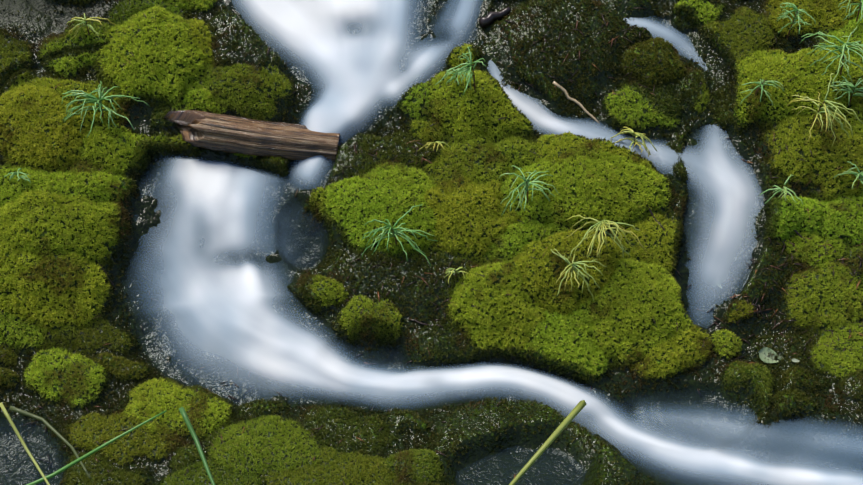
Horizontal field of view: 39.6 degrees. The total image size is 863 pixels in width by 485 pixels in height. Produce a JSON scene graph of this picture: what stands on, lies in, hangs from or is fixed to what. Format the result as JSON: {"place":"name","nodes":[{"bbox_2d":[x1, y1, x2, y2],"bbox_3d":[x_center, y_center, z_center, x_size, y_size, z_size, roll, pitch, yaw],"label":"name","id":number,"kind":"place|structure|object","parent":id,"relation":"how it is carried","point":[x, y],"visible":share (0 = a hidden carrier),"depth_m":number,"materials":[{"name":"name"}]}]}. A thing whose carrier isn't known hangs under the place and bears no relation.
{"place":"outdoors","nodes":[
{"label":"outdoors","id":0,"kind":"place"},
{"bbox_2d":[0,0,862,484],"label":"mossy bank","id":1,"kind":"structure","parent":0,"point":[518,448],"depth_m":0.97,"materials":[{"name":"green plant"}]},
{"bbox_2d":[162,110,339,161],"bbox_3d":[-0.153,-0.089,1.021,0.150,0.046,0.031,-1,33,-1],"label":"broken log","id":2,"kind":"object","parent":1,"relation":"on","point":[223,132],"visible":1,"depth_m":1.01,"materials":[{"name":"brown wood"}]},
{"bbox_2d":[0,400,586,484],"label":"grass","id":3,"kind":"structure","parent":1,"relation":"on","point":[572,415],"depth_m":0.73,"materials":[{"name":"green plant"}]},
{"bbox_2d":[0,0,862,484],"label":"moss shoots","id":4,"kind":"object","parent":1,"relation":"on","point":[612,172],"visible":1,"depth_m":0.97,"materials":[{"name":"green plant"}]},
{"bbox_2d":[0,7,862,484],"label":"twigs and leaves","id":5,"kind":"object","parent":1,"relation":"on","point":[490,19],"visible":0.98,"depth_m":0.98,"materials":[{"name":"brown plant"}]},
{"bbox_2d":[2,0,862,484],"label":"stream water","id":6,"kind":"structure","parent":1,"relation":"on","point":[230,312],"depth_m":0.99,"materials":[{"name":"water"}]},
{"bbox_2d":[4,0,862,300],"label":"grass tufts","id":7,"kind":"object","parent":1,"relation":"on","point":[468,70],"visible":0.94,"depth_m":0.99,"materials":[{"name":"green plant"}]}
]}

